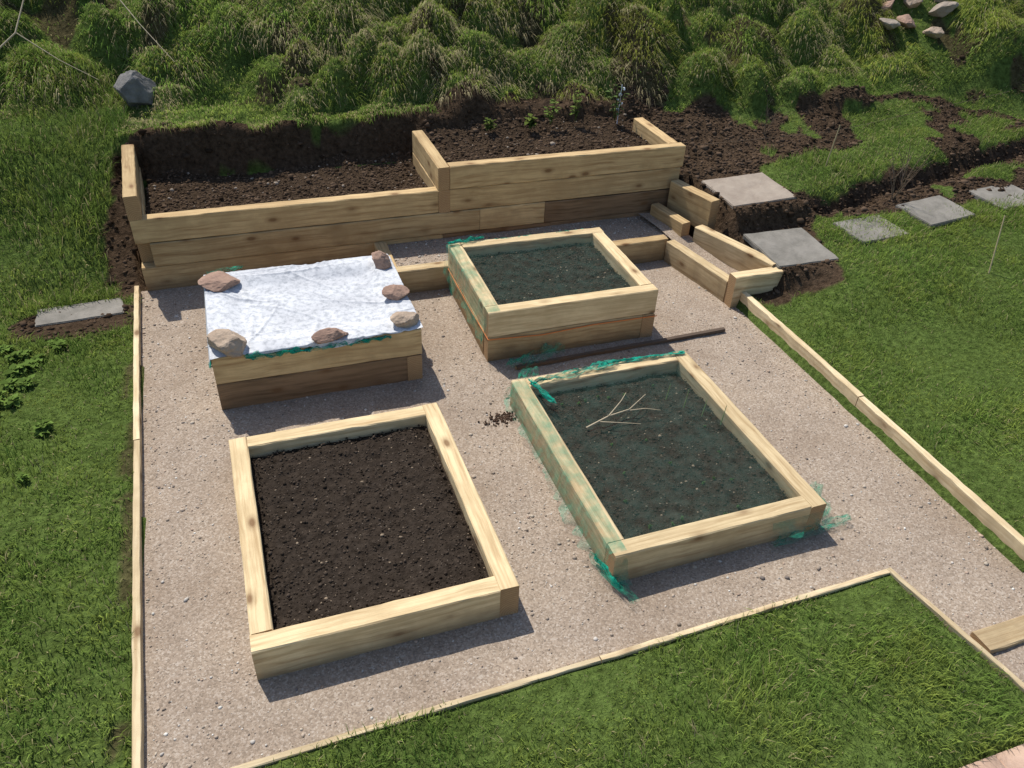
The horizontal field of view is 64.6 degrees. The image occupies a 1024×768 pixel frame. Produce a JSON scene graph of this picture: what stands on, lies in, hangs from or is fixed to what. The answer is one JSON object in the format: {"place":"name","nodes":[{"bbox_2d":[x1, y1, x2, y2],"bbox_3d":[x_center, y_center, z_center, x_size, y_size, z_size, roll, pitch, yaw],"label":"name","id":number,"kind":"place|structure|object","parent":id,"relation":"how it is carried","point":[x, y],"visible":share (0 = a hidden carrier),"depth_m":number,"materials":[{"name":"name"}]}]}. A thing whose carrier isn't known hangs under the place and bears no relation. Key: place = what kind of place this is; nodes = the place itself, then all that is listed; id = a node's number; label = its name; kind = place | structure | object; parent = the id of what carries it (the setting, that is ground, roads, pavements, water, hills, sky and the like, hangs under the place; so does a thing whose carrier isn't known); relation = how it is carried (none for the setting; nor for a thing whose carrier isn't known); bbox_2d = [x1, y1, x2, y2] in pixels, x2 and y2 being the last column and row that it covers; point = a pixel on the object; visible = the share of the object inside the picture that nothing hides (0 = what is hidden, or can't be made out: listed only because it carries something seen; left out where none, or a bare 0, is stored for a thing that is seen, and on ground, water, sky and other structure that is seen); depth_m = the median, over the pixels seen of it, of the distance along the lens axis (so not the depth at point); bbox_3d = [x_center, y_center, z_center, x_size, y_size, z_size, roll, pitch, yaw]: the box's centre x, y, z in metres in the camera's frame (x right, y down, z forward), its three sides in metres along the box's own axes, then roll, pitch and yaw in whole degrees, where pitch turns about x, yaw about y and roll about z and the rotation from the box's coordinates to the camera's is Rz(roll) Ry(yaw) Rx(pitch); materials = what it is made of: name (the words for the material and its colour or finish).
{"place":"outdoors","nodes":[
{"label":"outdoors","id":0,"kind":"place"},
{"bbox_2d":[0,40,143,319],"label":"rough grass","id":1,"kind":"structure","parent":0,"point":[121,113],"depth_m":6.72,"materials":[{"name":"green plant"}]},
{"bbox_2d":[108,101,440,147],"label":"bank fringe grass","id":2,"kind":"structure","parent":0,"point":[257,125],"depth_m":7.31,"materials":[{"name":"green plant"}]},
{"bbox_2d":[0,0,1023,767],"bbox_3d":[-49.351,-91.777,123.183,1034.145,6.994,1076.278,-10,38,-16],"label":"ground","id":3,"kind":"structure","parent":0,"point":[238,150],"depth_m":6.47,"materials":[{"name":"green plant"}]},
{"bbox_2d":[0,288,133,767],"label":"grass lawn","id":4,"kind":"structure","parent":3,"relation":"on","point":[50,555],"depth_m":4.21,"materials":[{"name":"green plant"}]},
{"bbox_2d":[0,337,67,483],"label":"lawn weeds","id":5,"kind":"object","parent":4,"relation":"on","point":[15,371],"visible":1,"depth_m":5.33,"materials":[{"name":"green plant"}]},
{"bbox_2d":[35,297,123,326],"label":"paving slab","id":6,"kind":"structure","parent":3,"relation":"on","point":[84,311],"depth_m":6.08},
{"bbox_2d":[113,70,157,107],"bbox_3d":[-3.398,-2.668,7.390,0.310,0.334,0.407,47,29,25],"label":"rock","id":7,"kind":"object","parent":3,"relation":"on","point":[133,88],"visible":0.91,"depth_m":7.28,"materials":[{"name":"grey stone"}]},
{"bbox_2d":[133,286,141,444],"bbox_3d":[-2.610,-0.173,5.656,0.041,0.119,1.972,-11,38,-18],"label":"timber edging","id":8,"kind":"object","parent":3,"relation":"on","point":[137,423],"visible":0.8,"depth_m":5.48,"materials":[{"name":"beige wood"}]},
{"bbox_2d":[132,440,143,767],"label":"timber edging","id":9,"kind":"object","parent":3,"relation":"on","point":[137,696],"visible":0.78,"depth_m":3.84,"materials":[{"name":"beige wood"}]},
{"bbox_2d":[120,0,174,61],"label":"fallen branch","id":10,"kind":"object","parent":3,"relation":"on","point":[144,29],"visible":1,"depth_m":7.50,"materials":[{"name":"wood"}]},
{"bbox_2d":[145,151,427,213],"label":"planter soil","id":11,"kind":"structure","parent":3,"relation":"on","point":[301,174],"depth_m":7.01,"materials":[{"name":"brown soil"}]},
{"bbox_2d":[142,234,442,290],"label":"wall beam","id":12,"kind":"structure","parent":3,"relation":"on","point":[173,276],"depth_m":6.57,"materials":[{"name":"brown wood"}]},
{"bbox_2d":[150,208,479,266],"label":"wall beam","id":13,"kind":"structure","parent":12,"relation":"on","point":[172,252],"depth_m":6.62,"materials":[{"name":"beige wood"}]},
{"bbox_2d":[129,187,437,243],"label":"wall beam","id":14,"kind":"structure","parent":13,"relation":"on","point":[186,224],"depth_m":6.45,"materials":[{"name":"beige wood"}]},
{"bbox_2d":[8,44,671,340],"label":"soil clods","id":15,"kind":"object","parent":3,"relation":"on","point":[125,307],"visible":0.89,"depth_m":7.21,"materials":[{"name":"brown soil"}]},
{"bbox_2d":[231,656,600,767],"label":"timber edging","id":16,"kind":"object","parent":3,"relation":"on","point":[263,762],"visible":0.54,"depth_m":3.54,"materials":[{"name":"beige wood"}]},
{"bbox_2d":[443,222,550,237],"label":"wall beam","id":17,"kind":"structure","parent":3,"relation":"on","point":[503,229],"depth_m":7.15,"materials":[{"name":"brown wood"}]},
{"bbox_2d":[479,201,544,229],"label":"wall beam","id":18,"kind":"structure","parent":17,"relation":"on","point":[510,215],"depth_m":7.11,"materials":[{"name":"beige wood"}]},
{"bbox_2d":[0,0,1023,110],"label":"tussock grass","id":19,"kind":"structure","parent":3,"relation":"on","point":[1009,17],"depth_m":7.94,"materials":[{"name":"green plant"}]},
{"bbox_2d":[0,0,98,79],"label":"fallen branch","id":20,"kind":"object","parent":19,"relation":"on","point":[8,39],"visible":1,"depth_m":7.11,"materials":[{"name":"grey wood"}]},
{"bbox_2d":[0,0,1023,133],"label":"bank grass","id":21,"kind":"structure","parent":3,"relation":"on","point":[216,106],"depth_m":7.91,"materials":[{"name":"green plant"}]},
{"bbox_2d":[416,96,651,162],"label":"planter soil","id":22,"kind":"structure","parent":3,"relation":"on","point":[546,101],"depth_m":7.65,"materials":[{"name":"brown soil"}]},
{"bbox_2d":[484,117,496,129],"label":"strawberry plant","id":23,"kind":"object","parent":22,"relation":"on","point":[489,122],"visible":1,"depth_m":7.61,"materials":[{"name":"green plant"}]},
{"bbox_2d":[524,113,537,128],"bbox_3d":[0.170,-2.489,7.699,0.153,0.129,0.154,-10,38,-16],"label":"strawberry plant","id":24,"kind":"object","parent":22,"relation":"on","point":[530,121],"visible":1,"depth_m":7.68,"materials":[{"name":"green plant"}]},
{"bbox_2d":[544,98,559,124],"bbox_3d":[0.383,-2.595,7.730,0.198,0.238,0.150,-10,38,-16],"label":"currant bush","id":25,"kind":"object","parent":22,"relation":"on","point":[547,114],"visible":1,"depth_m":7.72,"materials":[{"name":"green plant"}]},
{"bbox_2d":[570,90,584,121],"bbox_3d":[0.620,-2.675,7.802,0.130,0.301,0.190,2,36,-1],"label":"currant bush","id":26,"kind":"object","parent":22,"relation":"on","point":[577,101],"visible":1,"depth_m":7.78,"materials":[{"name":"green plant"}]},
{"bbox_2d":[605,84,629,120],"bbox_3d":[1.020,-2.721,7.875,0.134,0.320,0.279,-16,40,-24],"label":"currant bush","id":27,"kind":"object","parent":22,"relation":"on","point":[615,104],"visible":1,"depth_m":7.87,"materials":[{"name":"green plant"}]},
{"bbox_2d":[616,84,624,121],"bbox_3d":[1.046,-2.719,7.907,0.085,0.400,0.064,-10,38,-16],"label":"plant label","id":28,"kind":"object","parent":22,"relation":"on","point":[620,99],"visible":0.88,"depth_m":7.85,"materials":[{"name":"white plastic"}]},
{"bbox_2d":[551,211,649,225],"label":"wall beam","id":29,"kind":"structure","parent":3,"relation":"on","point":[624,215],"depth_m":7.42,"materials":[{"name":"brown wood"}]},
{"bbox_2d":[544,188,669,221],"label":"wall beam","id":30,"kind":"structure","parent":29,"relation":"on","point":[591,206],"depth_m":7.35,"materials":[{"name":"brown wood"}]},
{"bbox_2d":[449,167,679,210],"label":"wall beam","id":31,"kind":"structure","parent":30,"relation":"on","point":[540,191],"depth_m":7.12,"materials":[{"name":"beige wood"}]},
{"bbox_2d":[447,142,685,188],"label":"wall beam","id":32,"kind":"structure","parent":31,"relation":"on","point":[489,172],"depth_m":7.00,"materials":[{"name":"beige wood"}]},
{"bbox_2d":[256,576,1023,767],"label":"grass lawn","id":33,"kind":"structure","parent":3,"relation":"on","point":[941,694],"depth_m":3.63,"materials":[{"name":"green plant"}]},
{"bbox_2d":[599,569,889,662],"bbox_3d":[1.202,1.170,4.063,1.683,0.094,0.032,-11,38,-17],"label":"timber edging","id":34,"kind":"object","parent":3,"relation":"on","point":[628,651],"visible":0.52,"depth_m":4.01,"materials":[{"name":"beige wood"}]},
{"bbox_2d":[701,172,795,208],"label":"paving slab","id":35,"kind":"structure","parent":3,"relation":"on","point":[750,189],"depth_m":7.31,"materials":[{"name":"grey stone"}]},
{"bbox_2d":[760,105,788,134],"bbox_3d":[2.631,-2.656,8.173,0.248,0.344,0.179,21,40,23],"label":"bare shrub","id":36,"kind":"object","parent":3,"relation":"on","point":[764,129],"visible":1,"depth_m":8.21,"materials":[{"name":"brown plant"}]},
{"bbox_2d":[743,228,838,268],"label":"paving slab","id":37,"kind":"structure","parent":3,"relation":"on","point":[788,247],"depth_m":6.80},
{"bbox_2d":[740,292,863,405],"bbox_3d":[2.093,-0.255,6.002,0.053,0.189,1.447,-10,38,-16],"label":"timber edging","id":38,"kind":"object","parent":3,"relation":"on","point":[848,390],"visible":0.56,"depth_m":5.88,"materials":[{"name":"beige wood"}]},
{"bbox_2d":[623,31,1023,294],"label":"soil clods","id":39,"kind":"object","parent":3,"relation":"on","point":[745,164],"visible":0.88,"depth_m":8.13,"materials":[{"name":"brown soil"}]},
{"bbox_2d":[826,125,840,164],"bbox_3d":[3.073,-2.247,7.806,0.060,0.501,0.012,-10,38,-16],"label":"garden cane","id":40,"kind":"object","parent":3,"relation":"on","point":[833,145],"visible":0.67,"depth_m":7.78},
{"bbox_2d":[700,91,1009,144],"bbox_3d":[3.520,-2.616,7.970,3.806,0.203,0.126,-12,38,-19],"label":"string line","id":41,"kind":"object","parent":40,"relation":"attached to","point":[854,126],"visible":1,"depth_m":7.88,"materials":[{"name":"fabric"}]},
{"bbox_2d":[833,215,908,244],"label":"paving slab","id":42,"kind":"structure","parent":3,"relation":"on","point":[870,234],"depth_m":7.07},
{"bbox_2d":[881,0,894,11],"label":"rock","id":43,"kind":"object","parent":3,"relation":"on","point":[888,5],"visible":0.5,"depth_m":9.49,"materials":[{"name":"beige stone"}]},
{"bbox_2d":[753,193,1023,529],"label":"grass lawn","id":44,"kind":"structure","parent":3,"relation":"on","point":[913,371],"depth_m":6.29,"materials":[{"name":"green plant"}]},
{"bbox_2d":[879,18,900,29],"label":"rock","id":45,"kind":"object","parent":3,"relation":"on","point":[888,24],"visible":1,"depth_m":9.30,"materials":[{"name":"beige stone"}]},
{"bbox_2d":[888,153,920,199],"bbox_3d":[3.559,-1.902,7.404,0.222,0.483,0.298,4,36,2],"label":"bare shrub","id":46,"kind":"object","parent":3,"relation":"on","point":[892,192],"visible":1,"depth_m":7.45,"materials":[{"name":"plant"}]},
{"bbox_2d":[896,14,915,28],"bbox_3d":[4.640,-4.241,9.507,0.277,0.172,0.267,-13,39,-21],"label":"rock","id":47,"kind":"object","parent":3,"relation":"on","point":[906,20],"visible":0.86,"depth_m":9.43,"materials":[{"name":"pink stone"}]},
{"bbox_2d":[903,0,922,8],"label":"rock","id":48,"kind":"object","parent":3,"relation":"on","point":[912,3],"visible":1,"depth_m":9.60,"materials":[{"name":"stone"}]},
{"bbox_2d":[899,138,935,188],"bbox_3d":[3.880,-2.126,7.853,0.276,0.541,0.298,-10,38,-16],"label":"bare shrub","id":49,"kind":"object","parent":3,"relation":"on","point":[912,169],"visible":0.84,"depth_m":7.90,"materials":[{"name":"plant"}]},
{"bbox_2d":[922,27,943,38],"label":"rock","id":50,"kind":"object","parent":3,"relation":"on","point":[935,32],"visible":1,"depth_m":9.39,"materials":[{"name":"stone"}]},
{"bbox_2d":[895,195,973,228],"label":"paving slab","id":51,"kind":"structure","parent":3,"relation":"on","point":[935,211],"depth_m":7.39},
{"bbox_2d":[855,396,1023,559],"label":"timber edging","id":52,"kind":"object","parent":3,"relation":"on","point":[1001,528],"visible":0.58,"depth_m":4.79,"materials":[{"name":"beige wood"}]},
{"bbox_2d":[928,1,958,16],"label":"rock","id":53,"kind":"object","parent":3,"relation":"on","point":[943,9],"visible":1,"depth_m":9.49,"materials":[{"name":"beige stone"}]},
{"bbox_2d":[887,567,1023,691],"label":"timber edging","id":54,"kind":"object","parent":3,"relation":"on","point":[907,587],"visible":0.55,"depth_m":3.99,"materials":[{"name":"beige wood"}]},
{"bbox_2d":[960,744,1023,767],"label":"patio","id":55,"kind":"structure","parent":3,"relation":"on","point":[1011,758],"depth_m":3.47,"materials":[{"name":"beige stone"}]},
{"bbox_2d":[969,185,1023,210],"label":"paving slab","id":56,"kind":"structure","parent":3,"relation":"on","point":[982,194],"depth_m":7.76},
{"bbox_2d":[970,615,1023,653],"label":"timber sleeper","id":57,"kind":"object","parent":3,"relation":"on","point":[998,637],"visible":0.74,"depth_m":3.99,"materials":[{"name":"beige wood"}]},
{"bbox_2d":[988,215,1005,272],"bbox_3d":[3.995,-1.146,6.680,0.012,0.454,0.189,10,37,11],"label":"garden cane","id":58,"kind":"object","parent":3,"relation":"on","point":[996,244],"visible":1,"depth_m":6.68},
{"bbox_3d":[-0.750,-1.503,7.450,0.104,0.201,0.830,-10,38,-16],"label":"return beam","id":59,"kind":"object","parent":3,"relation":"on","visible":0},
{"bbox_3d":[-0.745,-1.666,7.330,0.105,0.201,0.830,-10,38,-16],"label":"return beam","id":60,"kind":"object","parent":59,"relation":"on","visible":0},
{"bbox_2d":[413,152,449,212],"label":"return beam","id":61,"kind":"structure","parent":60,"relation":"on","point":[443,201],"depth_m":6.87,"materials":[{"name":"beige wood"}]},
{"bbox_2d":[412,130,449,190],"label":"return beam","id":62,"kind":"structure","parent":61,"relation":"on","point":[431,160],"depth_m":6.91,"materials":[{"name":"beige wood"}]},
{"bbox_2d":[141,260,1023,767],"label":"gravel path","id":63,"kind":"structure","parent":0,"point":[211,700],"depth_m":4.42,"materials":[{"name":"beige gravel"}]},
{"bbox_2d":[211,328,422,409],"bbox_3d":[-1.409,-0.402,5.726,1.332,0.414,1.104,-9,38,-16],"label":"raised bed","id":64,"kind":"object","parent":63,"relation":"on","point":[243,380],"visible":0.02,"depth_m":5.30,"materials":[{"name":"wood"}]},
{"bbox_2d":[208,336,391,367],"bbox_3d":[-1.520,-0.540,5.600,1.153,0.127,1.208,-10,38,-16],"label":"garden netting","id":65,"kind":"object","parent":64,"relation":"on","point":[295,349],"visible":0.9,"depth_m":5.13,"materials":[{"name":"teal plastic"}]},
{"bbox_2d":[203,254,422,365],"bbox_3d":[-1.408,-0.557,5.609,1.369,0.080,1.141,-10,38,-16],"label":"fleece cover","id":66,"kind":"object","parent":64,"relation":"on","point":[269,310],"visible":0.84,"depth_m":5.59,"materials":[{"name":"white fabric"}]},
{"bbox_2d":[198,271,239,291],"bbox_3d":[-2.091,-0.730,5.721,0.269,0.081,0.250,20,39,22],"label":"rock","id":67,"kind":"object","parent":66,"relation":"on","point":[218,281],"visible":1,"depth_m":5.67,"materials":[{"name":"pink stone"}]},
{"bbox_2d":[207,329,246,357],"bbox_3d":[-1.768,-0.259,5.061,0.270,0.163,0.193,29,43,31],"label":"rock","id":68,"kind":"object","parent":66,"relation":"on","point":[229,343],"visible":1,"depth_m":5.00,"materials":[{"name":"stone"}]},
{"bbox_2d":[311,327,348,343],"bbox_3d":[-1.165,-0.310,5.198,0.246,0.093,0.114,-13,39,-21],"label":"rock","id":69,"kind":"object","parent":66,"relation":"on","point":[326,335],"visible":1,"depth_m":5.16,"materials":[{"name":"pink stone"}]},
{"bbox_2d":[371,251,391,269],"bbox_3d":[-0.977,-0.924,6.038,0.131,0.144,0.187,-10,38,-17],"label":"rock","id":70,"kind":"object","parent":66,"relation":"on","point":[381,259],"visible":1,"depth_m":5.99,"materials":[{"name":"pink stone"}]},
{"bbox_2d":[382,284,409,299],"bbox_3d":[-0.814,-0.645,5.681,0.192,0.094,0.168,1,36,-3],"label":"rock","id":71,"kind":"object","parent":66,"relation":"on","point":[394,292],"visible":1,"depth_m":5.64,"materials":[{"name":"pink stone"}]},
{"bbox_2d":[390,311,418,327],"bbox_3d":[-0.714,-0.423,5.379,0.188,0.109,0.146,1,36,-2],"label":"rock","id":72,"kind":"object","parent":66,"relation":"on","point":[404,319],"visible":1,"depth_m":5.34,"materials":[{"name":"stone"}]},
{"bbox_2d":[228,403,518,679],"bbox_3d":[-0.807,0.734,4.368,1.256,0.214,1.530,-10,38,-17],"label":"raised bed","id":73,"kind":"object","parent":63,"relation":"on","point":[362,534],"visible":1,"depth_m":4.18,"materials":[{"name":"wood"}]},
{"bbox_2d":[478,411,518,426],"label":"spilt soil","id":74,"kind":"structure","parent":63,"relation":"on","point":[502,418],"depth_m":5.27,"materials":[{"name":"brown soil"}]},
{"bbox_2d":[374,216,667,292],"bbox_3d":[0.179,-1.158,7.039,2.651,0.213,0.586,-10,38,-16],"label":"timber step","id":75,"kind":"object","parent":63,"relation":"on","point":[421,266],"visible":0.52,"depth_m":7.00,"materials":[{"name":"beige wood"}]},
{"bbox_2d":[448,227,657,361],"bbox_3d":[0.274,-0.732,6.286,1.308,0.414,1.113,-9,38,-16],"label":"raised bed","id":76,"kind":"object","parent":63,"relation":"on","point":[535,284],"visible":1,"depth_m":6.03,"materials":[{"name":"wood"}]},
{"bbox_2d":[447,228,582,244],"bbox_3d":[0.222,-0.704,6.180,1.280,0.415,1.319,-10,38,-16],"label":"garden netting","id":77,"kind":"object","parent":76,"relation":"on","point":[451,242],"visible":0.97,"depth_m":6.38,"materials":[{"name":"green plastic"}]},
{"bbox_2d":[448,269,656,340],"bbox_3d":[0.142,-0.486,5.948,1.703,0.046,0.831,14,37,15],"label":"orange cord","id":78,"kind":"object","parent":76,"relation":"attached to","point":[551,332],"visible":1,"depth_m":5.88,"materials":[{"name":"orange plastic"}]},
{"bbox_2d":[515,327,724,369],"bbox_3d":[0.831,-0.268,5.985,1.723,0.029,0.033,-11,38,-18],"label":"timber batten","id":79,"kind":"object","parent":63,"relation":"on","point":[612,349],"visible":1,"depth_m":5.96,"materials":[{"name":"brown wood"}]},
{"bbox_2d":[510,350,826,583],"bbox_3d":[0.859,0.403,4.928,1.294,0.214,1.592,-10,38,-17],"label":"raised bed","id":80,"kind":"object","parent":63,"relation":"on","point":[771,492],"visible":0.98,"depth_m":4.75,"materials":[{"name":"wood"}]},
{"bbox_2d":[528,350,685,589],"bbox_3d":[0.912,0.349,4.950,1.603,0.236,2.031,-10,38,-16],"label":"garden netting","id":81,"kind":"object","parent":80,"relation":"on","point":[549,398],"visible":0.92,"depth_m":5.33,"materials":[{"name":"teal plastic"}]},
{"bbox_2d":[586,393,656,428],"bbox_3d":[0.683,0.188,5.036,0.509,0.046,0.250,-27,45,-34],"label":"dry branch","id":82,"kind":"object","parent":81,"relation":"on","point":[601,421],"visible":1,"depth_m":5.03,"materials":[{"name":"beige wood"}]},
{"bbox_2d":[560,384,740,528],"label":"seedlings","id":83,"kind":"object","parent":80,"relation":"on","point":[670,463],"visible":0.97,"depth_m":5.03,"materials":[{"name":"green plant"}]},
{"bbox_2d":[638,179,782,307],"bbox_3d":[1.707,-1.249,7.012,0.649,0.523,1.454,-10,38,-16],"label":"timber channel","id":84,"kind":"object","parent":63,"relation":"on","point":[727,271],"visible":0.97,"depth_m":6.97,"materials":[{"name":"beige wood"}]},
{"bbox_2d":[735,84,1023,251],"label":"rough grass","id":85,"kind":"structure","parent":0,"point":[979,131],"depth_m":8.05,"materials":[{"name":"green plant"}]},
{"bbox_3d":[-3.064,-1.165,6.840,0.105,0.201,1.021,-12,38,-19],"label":"return beam","id":86,"kind":"object","parent":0,"visible":0},
{"bbox_2d":[137,198,153,262],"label":"return beam","id":87,"kind":"structure","parent":86,"relation":"on","point":[145,252],"depth_m":6.35,"materials":[{"name":"brown wood"}]},
{"bbox_2d":[139,167,146,214],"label":"return beam","id":88,"kind":"structure","parent":87,"relation":"on","point":[143,199],"depth_m":6.60,"materials":[{"name":"beige wood"}]},
{"bbox_2d":[121,144,141,220],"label":"return beam","id":89,"kind":"structure","parent":88,"relation":"on","point":[131,194],"depth_m":6.22,"materials":[{"name":"beige wood"}]},
{"bbox_3d":[1.337,-2.148,7.786,0.105,0.200,0.720,-10,38,-16],"label":"return beam","id":90,"kind":"object","parent":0,"visible":0},
{"bbox_2d":[632,117,677,144],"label":"return beam","id":91,"kind":"structure","parent":90,"relation":"on","point":[648,131],"depth_m":7.65,"materials":[{"name":"beige wood"}]}
]}

